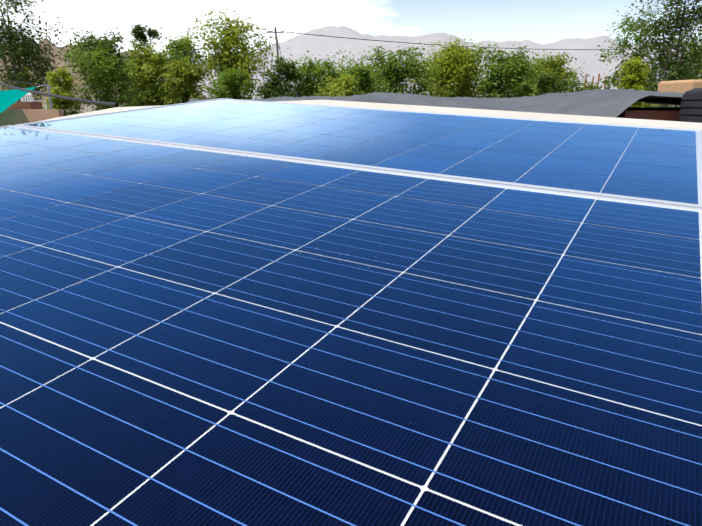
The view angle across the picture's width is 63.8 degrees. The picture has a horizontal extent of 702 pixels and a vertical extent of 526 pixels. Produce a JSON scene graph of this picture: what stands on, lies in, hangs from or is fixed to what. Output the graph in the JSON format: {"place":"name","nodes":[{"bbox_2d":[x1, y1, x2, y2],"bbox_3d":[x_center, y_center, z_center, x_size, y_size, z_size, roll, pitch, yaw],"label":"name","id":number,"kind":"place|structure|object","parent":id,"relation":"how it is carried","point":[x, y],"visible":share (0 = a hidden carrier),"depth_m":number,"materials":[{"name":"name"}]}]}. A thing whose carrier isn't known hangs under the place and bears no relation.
{"place":"outdoors","nodes":[
{"label":"outdoors","id":0,"kind":"place"},
{"bbox_2d":[0,25,120,53],"bbox_3d":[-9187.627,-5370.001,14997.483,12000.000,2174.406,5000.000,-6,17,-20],"label":"mountain range","id":1,"kind":"structure","parent":0,"point":[28,36],"depth_m":15198.60,"materials":[{"name":"stone"}]},
{"bbox_2d":[0,38,206,104],"bbox_3d":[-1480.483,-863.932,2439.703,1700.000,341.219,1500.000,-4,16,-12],"label":"hill","id":2,"kind":"structure","parent":0,"point":[55,51],"depth_m":2343.74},
{"bbox_2d":[0,0,701,59],"label":"sky","id":3,"kind":"structure","parent":0,"point":[542,22],"materials":[{"name":"white"}]},
{"bbox_2d":[42,105,678,112],"bbox_3d":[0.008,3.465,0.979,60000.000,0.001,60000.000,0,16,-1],"label":"terrain","id":4,"kind":"structure","parent":0,"point":[88,108],"depth_m":418.85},
{"bbox_2d":[0,102,62,126],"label":"terrace parapet","id":5,"kind":"structure","parent":4,"relation":"on","point":[15,113],"depth_m":13.47,"materials":[{"name":"concrete"}]},
{"bbox_2d":[20,92,46,108],"bbox_3d":[-8.857,-4.323,15.806,0.493,0.872,0.520,5,17,19],"label":"plastic chair","id":6,"kind":"object","parent":5,"relation":"on","point":[25,100],"visible":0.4,"depth_m":15.52,"materials":[{"name":"white plastic"}]},
{"bbox_2d":[0,0,81,101],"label":"tall dark tree","id":7,"kind":"object","parent":4,"relation":"on","point":[17,49],"visible":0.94,"depth_m":24.14,"materials":[{"name":"green plant"}]},
{"bbox_2d":[37,84,52,108],"bbox_3d":[-7.805,-2.567,14.823,0.298,4.069,0.055,-7,17,-22],"label":"sail post","id":8,"kind":"object","parent":4,"relation":"on","point":[48,89],"visible":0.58,"depth_m":14.38,"materials":[{"name":"silver metal"}]},
{"bbox_2d":[0,87,35,112],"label":"shade sail","id":9,"kind":"object","parent":8,"relation":"attached to","point":[8,98],"visible":0.9,"depth_m":13.85,"materials":[{"name":"teal fabric"}]},
{"bbox_2d":[0,79,46,84],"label":"thin wire","id":10,"kind":"object","parent":8,"relation":"attached to","point":[22,82],"visible":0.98,"depth_m":15.33,"materials":[{"name":"black metal"}]},
{"bbox_2d":[42,65,83,115],"bbox_3d":[-8.817,-3.684,17.647,1.287,4.732,1.646,-4,16,-15],"label":"lime bush","id":11,"kind":"object","parent":4,"relation":"on","point":[65,89],"visible":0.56,"depth_m":17.02,"materials":[{"name":"green plant"}]},
{"bbox_2d":[59,24,130,111],"bbox_3d":[-17.249,-12.330,40.531,6.311,8.953,5.137,-9,18,-29],"label":"tree","id":12,"kind":"object","parent":4,"relation":"on","point":[92,39],"visible":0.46,"depth_m":39.23,"materials":[{"name":"green plant"}]},
{"bbox_2d":[58,40,147,110],"bbox_3d":[-12.329,-7.818,28.688,4.214,6.668,3.720,-10,19,-32],"label":"tree","id":13,"kind":"object","parent":4,"relation":"on","point":[107,76],"visible":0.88,"depth_m":28.01,"materials":[{"name":"green plant"}]},
{"bbox_2d":[115,20,170,106],"bbox_3d":[-13.364,-11.011,36.489,4.002,8.536,4.358,-1,16,-3],"label":"tree","id":14,"kind":"object","parent":4,"relation":"on","point":[138,32],"visible":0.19,"depth_m":35.37,"materials":[{"name":"green plant"}]},
{"bbox_2d":[118,37,177,106],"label":"tree","id":15,"kind":"object","parent":4,"relation":"on","point":[155,95],"visible":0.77,"depth_m":32.69,"materials":[{"name":"green plant"}]},
{"bbox_2d":[154,34,211,99],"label":"tree","id":16,"kind":"object","parent":4,"relation":"on","point":[176,46],"visible":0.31,"depth_m":42.61,"materials":[{"name":"green plant"}]},
{"bbox_2d":[156,57,217,104],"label":"walnut tree","id":17,"kind":"object","parent":4,"relation":"on","point":[183,72],"visible":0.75,"depth_m":30.95,"materials":[{"name":"green plant"}]},
{"bbox_2d":[170,2,280,99],"bbox_3d":[-7.939,-12.396,38.514,7.512,10.155,6.633,1,16,4],"label":"tree","id":18,"kind":"object","parent":4,"relation":"on","point":[226,57],"visible":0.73,"depth_m":37.07,"materials":[{"name":"green plant"}]},
{"bbox_2d":[202,64,255,99],"bbox_3d":[-5.799,-6.705,27.112,2.774,5.373,2.483,-15,22,-43],"label":"bush","id":19,"kind":"object","parent":4,"relation":"on","point":[231,83],"visible":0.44,"depth_m":26.59,"materials":[{"name":"green plant"}]},
{"bbox_2d":[268,27,283,75],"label":"utility pole","id":20,"kind":"object","parent":4,"relation":"on","point":[276,32],"visible":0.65,"depth_m":41.01,"materials":[{"name":"brown wood"}]},
{"bbox_2d":[0,35,258,77],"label":"power line","id":21,"kind":"object","parent":20,"relation":"attached to","point":[174,57],"visible":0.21,"depth_m":38.08,"materials":[{"name":"black"}]},
{"bbox_2d":[1,30,274,69],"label":"power line","id":22,"kind":"object","parent":20,"relation":"attached to","point":[166,55],"visible":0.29,"depth_m":37.59,"materials":[{"name":"black"}]},
{"bbox_2d":[275,30,297,96],"bbox_3d":[-2.245,-9.071,23.494,0.044,5.620,38.286,-3,16,-9],"label":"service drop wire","id":23,"kind":"object","parent":20,"relation":"attached to","point":[283,63],"visible":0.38,"depth_m":35.59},
{"bbox_2d":[281,31,688,49],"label":"power line","id":24,"kind":"object","parent":20,"relation":"attached to","point":[448,45],"visible":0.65,"depth_m":46.16,"materials":[{"name":"black"}]},
{"bbox_2d":[253,55,313,98],"bbox_3d":[-3.542,-7.555,28.998,2.860,6.012,3.526,5,17,17],"label":"bush","id":25,"kind":"object","parent":4,"relation":"on","point":[274,88],"visible":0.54,"depth_m":28.36,"materials":[{"name":"green plant"}]},
{"bbox_2d":[287,48,351,96],"bbox_3d":[-1.988,-8.382,31.061,4.275,6.451,4.081,-5,17,-17],"label":"bush","id":26,"kind":"object","parent":4,"relation":"on","point":[315,70],"visible":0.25,"depth_m":29.95,"materials":[{"name":"green plant"}]},
{"bbox_2d":[309,63,366,96],"bbox_3d":[-0.381,-6.765,27.085,3.763,5.538,4.365,-6,17,-20],"label":"bush","id":27,"kind":"object","parent":4,"relation":"on","point":[344,86],"visible":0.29,"depth_m":26.29,"materials":[{"name":"green plant"}]},
{"bbox_2d":[0,98,701,525],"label":"solar panel","id":28,"kind":"object","parent":4,"relation":"on","point":[252,312],"visible":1,"depth_m":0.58,"materials":[{"name":"solar cells"},{"name":"glass"},{"name":"metal"}]},
{"bbox_2d":[0,82,117,106],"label":"cable to roof","id":29,"kind":"object","parent":28,"relation":"attached to","point":[70,98],"visible":1,"depth_m":3.72,"materials":[{"name":"black"}]},
{"bbox_2d":[293,46,417,94],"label":"tree row","id":30,"kind":"object","parent":4,"relation":"on","point":[343,69],"visible":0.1,"depth_m":53.67,"materials":[{"name":"green plant"}]},
{"bbox_2d":[339,65,386,95],"bbox_3d":[0.276,-8.581,33.038,3.974,5.739,2.897,0,16,2],"label":"bush","id":31,"kind":"object","parent":4,"relation":"on","point":[364,73],"visible":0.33,"depth_m":32.13,"materials":[{"name":"green plant"}]},
{"bbox_2d":[359,41,447,95],"bbox_3d":[2.994,-9.885,34.740,5.885,7.340,4.623,2,16,7],"label":"olive tree","id":32,"kind":"object","parent":4,"relation":"on","point":[391,72],"visible":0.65,"depth_m":33.91,"materials":[{"name":"green plant"}]},
{"bbox_2d":[402,41,496,97],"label":"tree row","id":33,"kind":"object","parent":4,"relation":"on","point":[433,59],"visible":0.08,"depth_m":55.82,"materials":[{"name":"green plant"}]},
{"bbox_2d":[420,37,497,97],"bbox_3d":[6.878,-10.894,37.032,5.302,8.027,5.140,-14,21,-40],"label":"olive tree","id":34,"kind":"object","parent":4,"relation":"on","point":[460,72],"visible":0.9,"depth_m":35.73,"materials":[{"name":"green plant"}]},
{"bbox_2d":[465,40,542,97],"bbox_3d":[9.603,-10.422,35.895,5.334,7.718,5.325,8,18,26],"label":"olive tree","id":35,"kind":"object","parent":4,"relation":"on","point":[517,69],"visible":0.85,"depth_m":34.87,"materials":[{"name":"green plant"}]},
{"bbox_2d":[486,50,589,96],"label":"tree row","id":36,"kind":"object","parent":4,"relation":"on","point":[535,65],"visible":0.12,"depth_m":53.02,"materials":[{"name":"green plant"}]},
{"bbox_2d":[524,50,580,95],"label":"olive tree","id":37,"kind":"object","parent":4,"relation":"on","point":[553,64],"visible":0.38,"depth_m":33.59,"materials":[{"name":"green plant"}]},
{"bbox_2d":[530,70,597,95],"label":"tree","id":38,"kind":"object","parent":4,"relation":"on","point":[550,83],"visible":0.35,"depth_m":25.69,"materials":[{"name":"green plant"}]},
{"bbox_2d":[562,82,601,92],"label":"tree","id":39,"kind":"object","parent":4,"relation":"on","point":[585,86],"visible":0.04,"depth_m":28.80,"materials":[{"name":"green plant"}]},
{"bbox_2d":[584,73,606,87],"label":"trellis posts","id":40,"kind":"object","parent":4,"relation":"on","point":[593,80],"visible":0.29,"depth_m":28.74,"materials":[{"name":"brown"}]},
{"bbox_2d":[594,10,670,105],"bbox_3d":[11.476,-6.491,23.337,2.990,7.041,3.430,3,16,10],"label":"tall tree","id":41,"kind":"object","parent":4,"relation":"on","point":[625,45],"visible":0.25,"depth_m":22.46,"materials":[{"name":"green plant"}]},
{"bbox_2d":[612,56,658,106],"bbox_3d":[7.219,-2.938,14.934,1.413,4.800,1.532,-2,16,-5],"label":"lime bush","id":42,"kind":"object","parent":4,"relation":"on","point":[630,79],"visible":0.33,"depth_m":14.21,"materials":[{"name":"green plant"}]},
{"bbox_2d":[617,107,681,120],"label":"wall","id":43,"kind":"structure","parent":4,"relation":"on","point":[662,113],"depth_m":4.13,"materials":[{"name":"brown"}]},
{"bbox_2d":[188,89,684,117],"bbox_3d":[3.034,-1.590,6.108,9.402,0.593,4.251,0,16,-1],"label":"tarp","id":44,"kind":"object","parent":43,"relation":"on","point":[615,103],"visible":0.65,"depth_m":5.58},
{"bbox_2d":[657,80,701,92],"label":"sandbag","id":45,"kind":"object","parent":44,"relation":"on","point":[680,86],"visible":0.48,"depth_m":6.13,"materials":[{"name":"beige fabric"}]},
{"bbox_2d":[678,88,701,122],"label":"water tank","id":46,"kind":"object","parent":43,"relation":"on","point":[691,109],"visible":0.79,"depth_m":3.75,"materials":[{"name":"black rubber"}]},
{"bbox_2d":[616,0,701,106],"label":"dark tree","id":47,"kind":"object","parent":4,"relation":"on","point":[677,70],"visible":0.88,"depth_m":18.83,"materials":[{"name":"green plant"}]},
{"bbox_2d":[649,29,701,106],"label":"tree","id":48,"kind":"object","parent":4,"relation":"on","point":[695,76],"visible":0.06,"depth_m":32.20,"materials":[{"name":"green plant"}]},
{"bbox_2d":[167,26,700,98],"bbox_3d":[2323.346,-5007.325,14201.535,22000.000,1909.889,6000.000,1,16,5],"label":"mountain range","id":49,"kind":"structure","parent":0,"point":[299,46],"depth_m":12796.02,"materials":[{"name":"grey stone"}]}
]}

